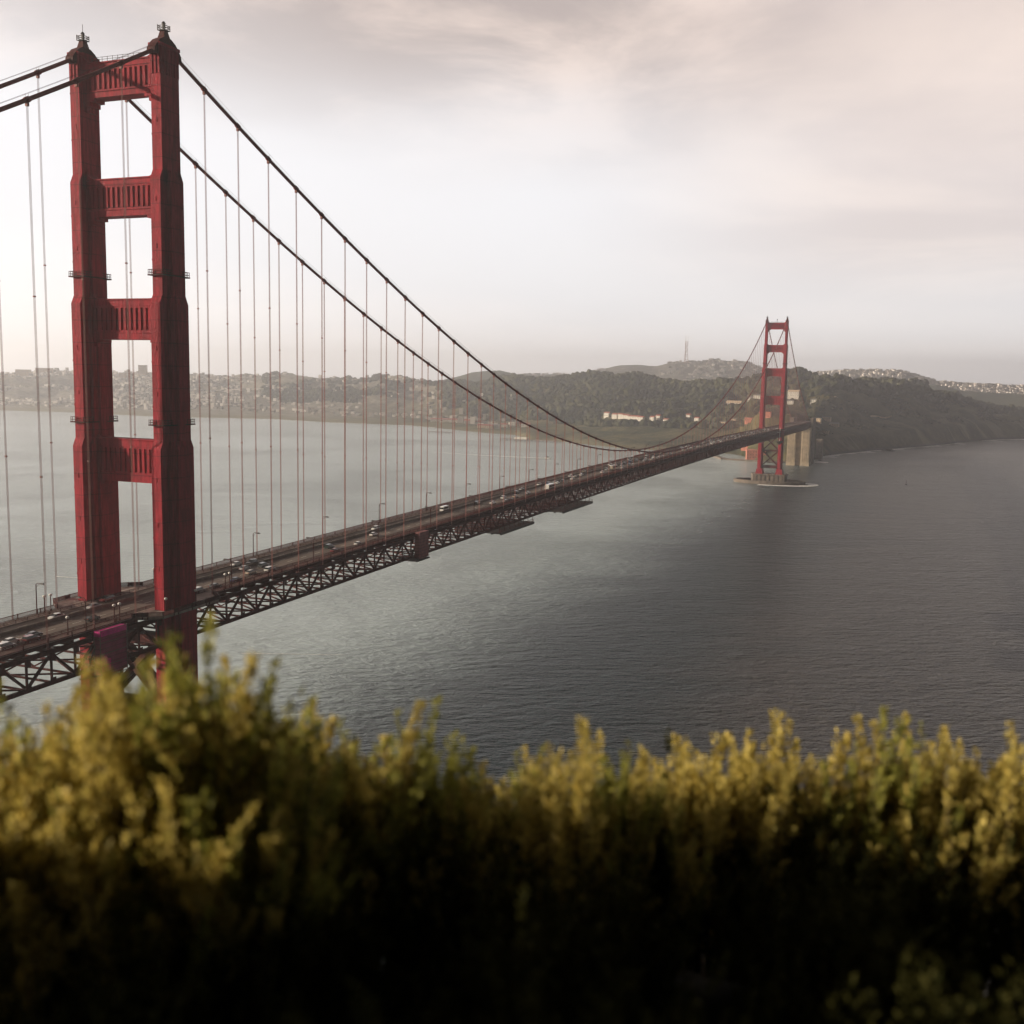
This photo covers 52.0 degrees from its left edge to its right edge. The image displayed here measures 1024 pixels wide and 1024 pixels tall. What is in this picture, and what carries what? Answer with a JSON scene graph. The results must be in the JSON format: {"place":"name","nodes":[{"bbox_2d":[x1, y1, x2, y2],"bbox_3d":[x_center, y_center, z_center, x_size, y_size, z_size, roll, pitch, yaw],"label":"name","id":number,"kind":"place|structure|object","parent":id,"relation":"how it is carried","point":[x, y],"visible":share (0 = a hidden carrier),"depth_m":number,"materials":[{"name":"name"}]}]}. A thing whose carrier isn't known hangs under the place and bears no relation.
{"place":"outdoors","nodes":[
{"label":"outdoors","id":0,"kind":"place"},
{"bbox_2d":[445,370,511,381],"bbox_3d":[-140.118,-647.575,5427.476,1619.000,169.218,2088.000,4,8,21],"label":"hill","id":1,"kind":"structure","parent":0,"point":[476,376],"depth_m":5166.66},
{"bbox_2d":[0,410,1023,995],"bbox_3d":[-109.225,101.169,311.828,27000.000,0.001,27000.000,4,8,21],"label":"water","id":2,"kind":"structure","parent":0,"point":[696,602],"depth_m":699.26,"materials":[{"name":"liquid"}]},
{"bbox_2d":[502,437,553,441],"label":"wharf","id":3,"kind":"structure","parent":2,"relation":"in","point":[522,438],"depth_m":2357.61,"materials":[{"name":"concrete"}]},
{"bbox_2d":[734,477,804,485],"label":"pier fender","id":4,"kind":"object","parent":2,"relation":"in","point":[750,481],"visible":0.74,"depth_m":1472.67,"materials":[{"name":"concrete"}]},
{"bbox_2d":[758,483,817,486],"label":"surf","id":5,"kind":"structure","parent":2,"relation":"on","point":[810,484],"depth_m":1459.46,"materials":[{"name":"liquid"}]},
{"bbox_2d":[0,371,1023,460],"bbox_3d":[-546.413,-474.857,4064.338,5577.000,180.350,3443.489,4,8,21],"label":"headland","id":6,"kind":"structure","parent":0,"point":[907,431],"depth_m":2764.78,"materials":[{"name":"plant"}]},
{"bbox_2d":[15,369,30,375],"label":"apartment block","id":7,"kind":"structure","parent":6,"relation":"on","point":[21,372],"depth_m":4446.01,"materials":[{"name":"white concrete"}]},
{"bbox_2d":[35,368,53,373],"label":"apartment block","id":8,"kind":"structure","parent":6,"relation":"on","point":[39,370],"depth_m":4523.68,"materials":[{"name":"white concrete"}]},
{"bbox_2d":[119,372,126,377],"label":"apartment block","id":9,"kind":"structure","parent":6,"relation":"on","point":[122,375],"depth_m":4551.15,"materials":[{"name":"white concrete"}]},
{"bbox_2d":[138,365,147,375],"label":"apartment block","id":10,"kind":"structure","parent":6,"relation":"on","point":[142,369],"depth_m":4623.11,"materials":[{"name":"white concrete"}]},
{"bbox_2d":[430,418,439,421],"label":"waterfront shed","id":11,"kind":"structure","parent":6,"relation":"on","point":[434,419],"depth_m":3055.09,"materials":[{"name":"beige tile"}]},
{"bbox_2d":[440,418,448,421],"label":"waterfront shed","id":12,"kind":"structure","parent":6,"relation":"on","point":[445,419],"depth_m":3022.46,"materials":[{"name":"beige tile"}]},
{"bbox_2d":[484,424,492,428],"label":"station house","id":13,"kind":"structure","parent":6,"relation":"on","point":[488,426],"depth_m":2752.50,"materials":[{"name":"beige tile"}]},
{"bbox_2d":[604,412,610,417],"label":"officer house","id":14,"kind":"structure","parent":6,"relation":"on","point":[607,414],"depth_m":2715.61,"materials":[{"name":"white concrete"}]},
{"bbox_2d":[612,413,617,418],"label":"officer house","id":15,"kind":"structure","parent":6,"relation":"on","point":[614,415],"depth_m":2688.22,"materials":[{"name":"white concrete"}]},
{"bbox_2d":[260,366,1023,428],"bbox_3d":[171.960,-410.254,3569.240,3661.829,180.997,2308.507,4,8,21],"label":"forest","id":16,"kind":"object","parent":6,"relation":"on","point":[605,387],"visible":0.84,"depth_m":3033.09,"materials":[{"name":"green plant"}]},
{"bbox_2d":[726,400,740,404],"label":"hall","id":17,"kind":"structure","parent":6,"relation":"on","point":[731,401],"depth_m":2782.76,"materials":[{"name":"white concrete"}]},
{"bbox_2d":[744,417,751,423],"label":"plaza building","id":18,"kind":"structure","parent":6,"relation":"on","point":[746,418],"depth_m":2161.48,"materials":[{"name":"brick"}]},
{"bbox_2d":[714,455,785,462],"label":"sea wall","id":19,"kind":"structure","parent":6,"relation":"on","point":[720,457],"depth_m":1897.94,"materials":[{"name":"concrete"}]},
{"bbox_2d":[746,449,765,459],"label":"brick fort","id":20,"kind":"structure","parent":6,"relation":"on","point":[751,454],"depth_m":1915.21,"materials":[{"name":"red brick"}]},
{"bbox_2d":[787,390,799,398],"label":"hall","id":21,"kind":"structure","parent":6,"relation":"on","point":[793,392],"depth_m":2503.78,"materials":[{"name":"white concrete"}]},
{"bbox_2d":[786,417,816,465],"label":"pylon","id":22,"kind":"object","parent":6,"relation":"on","point":[800,447],"visible":0.81,"depth_m":1814.15,"materials":[{"name":"concrete"}]},
{"bbox_2d":[0,21,810,727],"bbox_3d":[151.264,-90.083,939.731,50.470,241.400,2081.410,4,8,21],"label":"suspension bridge","id":23,"kind":"structure","parent":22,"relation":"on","point":[106,461],"depth_m":295.22,"materials":[{"name":"red metal"}]},
{"bbox_2d":[0,641,16,649],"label":"car","id":24,"kind":"object","parent":23,"relation":"on","point":[5,644],"visible":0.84,"depth_m":248.93,"materials":[{"name":"grey paint"}]},
{"bbox_2d":[1,637,20,642],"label":"car","id":25,"kind":"object","parent":23,"relation":"on","point":[13,639],"visible":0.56,"depth_m":254.33,"materials":[{"name":"grey paint"}]},
{"bbox_2d":[21,634,41,642],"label":"car","id":26,"kind":"object","parent":23,"relation":"on","point":[28,637],"visible":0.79,"depth_m":255.41,"materials":[{"name":"red paint"}]},
{"bbox_2d":[24,631,42,635],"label":"car","id":27,"kind":"object","parent":23,"relation":"on","point":[36,633],"visible":0.45,"depth_m":260.77,"materials":[{"name":"black paint"}]},
{"bbox_2d":[35,583,43,613],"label":"street lamp","id":28,"kind":"object","parent":23,"relation":"on","point":[36,595],"visible":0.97,"depth_m":283.35,"materials":[{"name":"grey metal"}]},
{"bbox_2d":[48,613,64,618],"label":"car","id":29,"kind":"object","parent":23,"relation":"on","point":[54,615],"visible":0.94,"depth_m":279.40,"materials":[{"name":"grey paint"}]},
{"bbox_2d":[76,596,86,630],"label":"street lamp","id":30,"kind":"object","parent":23,"relation":"on","point":[79,597],"visible":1,"depth_m":266.51,"materials":[{"name":"grey metal"}]},
{"bbox_2d":[84,614,100,621],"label":"car","id":31,"kind":"object","parent":23,"relation":"on","point":[90,618],"visible":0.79,"depth_m":278.17,"materials":[{"name":"grey paint"}]},
{"bbox_2d":[86,603,101,608],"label":"car","id":32,"kind":"object","parent":23,"relation":"on","point":[94,605],"visible":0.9,"depth_m":291.98,"materials":[{"name":"silver metal"}]},
{"bbox_2d":[79,622,127,679],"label":"scaffold screen","id":33,"kind":"object","parent":23,"relation":"hanging from","point":[111,645],"visible":0.84,"depth_m":270.88,"materials":[{"name":"fabric"}]},
{"bbox_2d":[99,594,114,602],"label":"car","id":34,"kind":"object","parent":23,"relation":"on","point":[106,598],"visible":1,"depth_m":301.04,"materials":[{"name":"red paint"}]},
{"bbox_2d":[196,586,205,592],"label":"car","id":35,"kind":"object","parent":23,"relation":"on","point":[198,588],"visible":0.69,"depth_m":314.78,"materials":[{"name":"grey paint"}]},
{"bbox_2d":[230,561,241,566],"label":"car","id":36,"kind":"object","parent":23,"relation":"on","point":[235,563],"visible":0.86,"depth_m":356.68,"materials":[{"name":"grey paint"}]},
{"bbox_2d":[239,565,250,570],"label":"car","id":37,"kind":"object","parent":23,"relation":"on","point":[245,567],"visible":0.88,"depth_m":349.72,"materials":[{"name":"silver metal"}]},
{"bbox_2d":[245,569,256,574],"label":"car","id":38,"kind":"object","parent":23,"relation":"on","point":[250,571],"visible":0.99,"depth_m":342.88,"materials":[{"name":"silver paint"}]},
{"bbox_2d":[246,558,257,563],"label":"car","id":39,"kind":"object","parent":23,"relation":"on","point":[253,560],"visible":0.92,"depth_m":359.70,"materials":[{"name":"black paint"}]},
{"bbox_2d":[258,562,269,567],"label":"car","id":40,"kind":"object","parent":23,"relation":"on","point":[262,564],"visible":0.93,"depth_m":354.17,"materials":[{"name":"grey paint"}]},
{"bbox_2d":[264,566,275,571],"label":"car","id":41,"kind":"object","parent":23,"relation":"on","point":[267,568],"visible":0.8,"depth_m":347.01,"materials":[{"name":"grey paint"}]},
{"bbox_2d":[324,543,334,548],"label":"car","id":42,"kind":"object","parent":23,"relation":"on","point":[328,546],"visible":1,"depth_m":392.62,"materials":[{"name":"grey paint"}]},
{"bbox_2d":[396,530,429,561],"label":"inspection cabin","id":43,"kind":"object","parent":23,"relation":"attached to","point":[421,545],"visible":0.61,"depth_m":434.56,"materials":[{"name":"metal"}]},
{"bbox_2d":[440,505,448,510],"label":"van","id":44,"kind":"object","parent":23,"relation":"on","point":[444,507],"visible":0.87,"depth_m":499.55,"materials":[{"name":"grey paint"}]},
{"bbox_2d":[455,517,533,534],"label":"inspection platform","id":45,"kind":"structure","parent":23,"relation":"hanging from","point":[511,527],"depth_m":542.16,"materials":[{"name":"metal"}]},
{"bbox_2d":[545,483,555,489],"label":"bus","id":46,"kind":"object","parent":23,"relation":"on","point":[549,485],"visible":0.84,"depth_m":599.49,"materials":[{"name":"grey paint"}]},
{"bbox_2d":[521,497,592,513],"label":"inspection platform","id":47,"kind":"structure","parent":23,"relation":"hanging from","point":[571,507],"depth_m":631.26,"materials":[{"name":"metal"}]},
{"bbox_2d":[815,439,823,459],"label":"pylon","id":48,"kind":"object","parent":6,"relation":"on","point":[819,449],"visible":1,"depth_m":1941.76,"materials":[{"name":"concrete"}]},
{"bbox_2d":[822,416,830,421],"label":"plaza building","id":49,"kind":"structure","parent":6,"relation":"on","point":[827,418],"depth_m":2341.57,"materials":[{"name":"grey concrete"}]},
{"bbox_2d":[829,422,839,426],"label":"plaza building","id":50,"kind":"structure","parent":6,"relation":"on","point":[834,424],"depth_m":2312.38,"materials":[{"name":"grey concrete"}]},
{"bbox_2d":[814,443,961,462],"bbox_3d":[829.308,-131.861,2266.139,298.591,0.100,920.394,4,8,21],"label":"surf","id":51,"kind":"structure","parent":6,"relation":"on","point":[827,456],"depth_m":2192.23,"materials":[{"name":"liquid"}]},
{"bbox_2d":[808,377,1023,435],"bbox_3d":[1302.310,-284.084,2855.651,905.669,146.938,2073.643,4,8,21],"label":"scrub","id":52,"kind":"object","parent":6,"relation":"on","point":[926,419],"visible":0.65,"depth_m":2681.05,"materials":[{"name":"green plant"}]},
{"bbox_2d":[0,0,1023,384],"label":"sky","id":53,"kind":"structure","parent":0,"point":[561,186],"materials":[{"name":"white"}]},
{"bbox_2d":[529,359,761,380],"bbox_3d":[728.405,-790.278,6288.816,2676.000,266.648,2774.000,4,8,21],"label":"hill","id":54,"kind":"structure","parent":0,"point":[650,370],"depth_m":5987.27,"materials":[{"name":"plant"}]},
{"bbox_2d":[0,358,1023,424],"bbox_3d":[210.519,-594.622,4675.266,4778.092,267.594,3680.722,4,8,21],"label":"city houses","id":55,"kind":"structure","parent":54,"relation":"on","point":[124,400],"depth_m":4263.68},
{"bbox_2d":[684,339,687,362],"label":"broadcast mast","id":56,"kind":"object","parent":54,"relation":"on","point":[685,356],"visible":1,"depth_m":6095.47,"materials":[{"name":"metal"}]},
{"bbox_2d":[634,972,1022,1023],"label":"hillside","id":57,"kind":"structure","parent":0,"point":[717,999],"depth_m":4.71,"materials":[{"name":"plant"}]},
{"bbox_2d":[0,678,79,956],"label":"shrub","id":58,"kind":"object","parent":57,"relation":"on","point":[10,730],"visible":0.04,"depth_m":3.82,"materials":[{"name":"green plant"}]},
{"bbox_2d":[4,685,80,864],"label":"shrub","id":59,"kind":"object","parent":57,"relation":"on","point":[62,727],"visible":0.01,"depth_m":4.12,"materials":[{"name":"green plant"}]},
{"bbox_2d":[0,737,110,1022],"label":"shrub","id":60,"kind":"object","parent":57,"relation":"on","point":[33,912],"visible":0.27,"depth_m":3.28,"materials":[{"name":"green plant"}]},
{"bbox_2d":[0,682,113,1013],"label":"shrub","id":61,"kind":"object","parent":57,"relation":"on","point":[94,702],"visible":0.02,"depth_m":3.56,"materials":[{"name":"green plant"}]},
{"bbox_2d":[0,655,158,1023],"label":"shrub","id":62,"kind":"object","parent":57,"relation":"on","point":[19,808],"visible":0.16,"depth_m":3.50,"materials":[{"name":"green plant"}]},
{"bbox_2d":[0,690,164,1023],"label":"shrub","id":63,"kind":"object","parent":57,"relation":"on","point":[63,773],"visible":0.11,"depth_m":3.48,"materials":[{"name":"green plant"}]},
{"bbox_2d":[0,653,205,1023],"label":"shrub","id":64,"kind":"object","parent":57,"relation":"on","point":[21,870],"visible":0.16,"depth_m":3.31,"materials":[{"name":"green plant"}]},
{"bbox_2d":[8,699,222,1023],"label":"shrub","id":65,"kind":"object","parent":57,"relation":"on","point":[49,892],"visible":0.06,"depth_m":3.35,"materials":[{"name":"green plant"}]},
{"bbox_2d":[28,674,312,1023],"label":"shrub","id":66,"kind":"object","parent":57,"relation":"on","point":[155,922],"visible":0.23,"depth_m":3.29,"materials":[{"name":"green plant"}]},
{"bbox_2d":[27,647,340,1023],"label":"shrub","id":67,"kind":"object","parent":57,"relation":"on","point":[248,792],"visible":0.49,"depth_m":3.30,"materials":[{"name":"green plant"}]},
{"bbox_2d":[42,611,345,1023],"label":"shrub","id":68,"kind":"object","parent":57,"relation":"on","point":[202,991],"visible":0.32,"depth_m":3.36,"materials":[{"name":"green plant"}]},
{"bbox_2d":[49,653,340,990],"bbox_3d":[-1.097,1.196,3.650,0.953,1.480,0.894,2,7,5],"label":"shrub","id":69,"kind":"object","parent":57,"relation":"on","point":[170,900],"visible":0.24,"depth_m":3.34,"materials":[{"name":"green plant"}]},
{"bbox_2d":[83,630,363,1022],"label":"shrub","id":70,"kind":"object","parent":57,"relation":"on","point":[209,837],"visible":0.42,"depth_m":3.39,"materials":[{"name":"green plant"}]},
{"bbox_2d":[159,655,363,1013],"bbox_3d":[-0.988,1.307,3.760,0.817,1.505,0.942,1,7,-1],"label":"shrub","id":71,"kind":"object","parent":57,"relation":"on","point":[306,747],"visible":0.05,"depth_m":3.88,"materials":[{"name":"green plant"}]},
{"bbox_2d":[272,693,367,975],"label":"shrub","id":72,"kind":"object","parent":57,"relation":"on","point":[341,831],"visible":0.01,"depth_m":4.17,"materials":[{"name":"green plant"}]},
{"bbox_2d":[299,698,342,790],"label":"shrub","id":73,"kind":"object","parent":57,"relation":"on","point":[311,725],"visible":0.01,"depth_m":4.28,"materials":[{"name":"green plant"}]},
{"bbox_2d":[259,714,412,1000],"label":"shrub","id":74,"kind":"object","parent":57,"relation":"on","point":[346,866],"visible":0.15,"depth_m":4.19,"materials":[{"name":"green plant"}]},
{"bbox_2d":[292,698,467,1023],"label":"shrub","id":75,"kind":"object","parent":57,"relation":"on","point":[403,765],"visible":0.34,"depth_m":4.19,"materials":[{"name":"green plant"}]},
{"bbox_2d":[319,717,475,1021],"bbox_3d":[-0.515,1.544,4.484,0.849,1.355,0.736,-1,8,-17],"label":"shrub","id":76,"kind":"object","parent":57,"relation":"on","point":[354,753],"visible":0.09,"depth_m":4.40,"materials":[{"name":"green plant"}]},
{"bbox_2d":[335,694,518,1023],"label":"shrub","id":77,"kind":"object","parent":57,"relation":"on","point":[417,795],"visible":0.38,"depth_m":4.20,"materials":[{"name":"green plant"}]},
{"bbox_2d":[402,729,529,1004],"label":"shrub","id":78,"kind":"object","parent":57,"relation":"on","point":[475,776],"visible":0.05,"depth_m":4.51,"materials":[{"name":"green plant"}]},
{"bbox_2d":[377,757,566,1018],"bbox_3d":[-0.196,1.598,4.406,0.836,1.227,1.032,1,7,0],"label":"shrub","id":79,"kind":"object","parent":57,"relation":"on","point":[475,808],"visible":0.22,"depth_m":4.20,"materials":[{"name":"green plant"}]},
{"bbox_2d":[461,745,556,956],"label":"shrub","id":80,"kind":"object","parent":57,"relation":"on","point":[504,806],"visible":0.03,"depth_m":4.82,"materials":[{"name":"green plant"}]},
{"bbox_2d":[0,725,1023,1023],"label":"undergrowth","id":81,"kind":"object","parent":57,"relation":"on","point":[540,965],"visible":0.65,"depth_m":3.57,"materials":[{"name":"green plant"}]},
{"bbox_2d":[467,743,570,893],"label":"shrub","id":82,"kind":"object","parent":57,"relation":"on","point":[514,798],"visible":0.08,"depth_m":4.61,"materials":[{"name":"green plant"}]},
{"bbox_2d":[452,740,642,934],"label":"shrub","id":83,"kind":"object","parent":57,"relation":"on","point":[533,820],"visible":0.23,"depth_m":4.31,"materials":[{"name":"green plant"}]},
{"bbox_2d":[523,715,607,945],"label":"shrub","id":84,"kind":"object","parent":57,"relation":"on","point":[555,832],"visible":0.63,"depth_m":4.08,"materials":[{"name":"green plant"}]},
{"bbox_2d":[493,718,724,1004],"bbox_3d":[0.411,1.565,4.468,1.037,1.233,0.840,-2,8,-22],"label":"shrub","id":85,"kind":"object","parent":57,"relation":"on","point":[683,871],"visible":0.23,"depth_m":4.31,"materials":[{"name":"green plant"}]},
{"bbox_2d":[566,740,712,1005],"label":"shrub","id":86,"kind":"object","parent":57,"relation":"on","point":[623,799],"visible":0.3,"depth_m":4.36,"materials":[{"name":"green plant"}]},
{"bbox_2d":[611,750,720,964],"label":"shrub","id":87,"kind":"object","parent":57,"relation":"on","point":[685,833],"visible":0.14,"depth_m":4.75,"materials":[{"name":"green plant"}]},
{"bbox_2d":[657,732,703,951],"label":"shrub","id":88,"kind":"object","parent":57,"relation":"on","point":[681,756],"visible":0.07,"depth_m":5.05,"materials":[{"name":"green plant"}]},
{"bbox_2d":[633,741,764,975],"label":"shrub","id":89,"kind":"object","parent":57,"relation":"on","point":[697,776],"visible":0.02,"depth_m":5.03,"materials":[{"name":"green plant"}]},
{"bbox_2d":[661,728,769,976],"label":"shrub","id":90,"kind":"object","parent":57,"relation":"on","point":[697,965],"visible":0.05,"depth_m":5.07,"materials":[{"name":"green plant"}]},
{"bbox_2d":[655,730,799,974],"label":"shrub","id":91,"kind":"object","parent":57,"relation":"on","point":[722,746],"visible":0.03,"depth_m":5.48,"materials":[{"name":"green plant"}]},
{"bbox_2d":[662,711,831,985],"bbox_3d":[1.111,1.563,4.866,0.786,1.221,0.738,-2,8,-20],"label":"shrub","id":92,"kind":"object","parent":57,"relation":"on","point":[719,807],"visible":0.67,"depth_m":4.78,"materials":[{"name":"green plant"}]},
{"bbox_2d":[710,737,835,971],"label":"shrub","id":93,"kind":"object","parent":57,"relation":"on","point":[796,758],"visible":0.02,"depth_m":5.32,"materials":[{"name":"green plant"}]},
{"bbox_2d":[730,708,912,990],"bbox_3d":[1.477,1.652,5.009,1.096,1.304,0.888,-5,10,-41],"label":"shrub","id":94,"kind":"object","parent":57,"relation":"on","point":[840,759],"visible":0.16,"depth_m":4.85,"materials":[{"name":"green plant"}]},
{"bbox_2d":[783,755,874,976],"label":"shrub","id":95,"kind":"object","parent":57,"relation":"on","point":[844,786],"visible":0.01,"depth_m":5.16,"materials":[{"name":"green plant"}]},
{"bbox_2d":[800,740,945,989],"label":"shrub","id":96,"kind":"object","parent":57,"relation":"on","point":[932,744],"visible":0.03,"depth_m":5.27,"materials":[{"name":"green plant"}]},
{"bbox_2d":[794,705,963,968],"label":"shrub","id":97,"kind":"object","parent":57,"relation":"on","point":[911,801],"visible":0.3,"depth_m":4.73,"materials":[{"name":"green plant"}]},
{"bbox_2d":[811,711,1003,943],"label":"shrub","id":98,"kind":"object","parent":57,"relation":"on","point":[863,755],"visible":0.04,"depth_m":4.98,"materials":[{"name":"green plant"}]},
{"bbox_2d":[839,719,1017,984],"bbox_3d":[1.944,1.633,4.978,0.850,1.320,0.797,6,9,36],"label":"shrub","id":99,"kind":"object","parent":57,"relation":"on","point":[969,807],"visible":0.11,"depth_m":4.81,"materials":[{"name":"green plant"}]},
{"bbox_2d":[852,720,1023,1015],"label":"shrub","id":100,"kind":"object","parent":57,"relation":"on","point":[1006,792],"visible":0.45,"depth_m":4.47,"materials":[{"name":"green plant"}]},
{"bbox_2d":[920,725,1022,983],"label":"shrub","id":101,"kind":"object","parent":57,"relation":"on","point":[961,745],"depth_m":5.35,"materials":[{"name":"green plant"}]},
{"bbox_2d":[933,745,1023,1006],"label":"shrub","id":102,"kind":"object","parent":57,"relation":"on","point":[939,794],"visible":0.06,"depth_m":4.93,"materials":[{"name":"green plant"}]},
{"bbox_2d":[944,742,1023,1013],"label":"shrub","id":103,"kind":"object","parent":57,"relation":"on","point":[1019,779],"visible":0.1,"depth_m":4.79,"materials":[{"name":"green plant"}]},
{"bbox_2d":[826,370,1023,392],"bbox_3d":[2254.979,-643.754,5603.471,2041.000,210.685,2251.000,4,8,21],"label":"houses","id":104,"kind":"structure","parent":0,"point":[858,375],"depth_m":5485.80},
{"bbox_2d":[930,385,1023,406],"bbox_3d":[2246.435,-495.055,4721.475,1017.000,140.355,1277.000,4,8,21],"label":"hill","id":105,"kind":"structure","parent":0,"point":[1016,400],"depth_m":4400.12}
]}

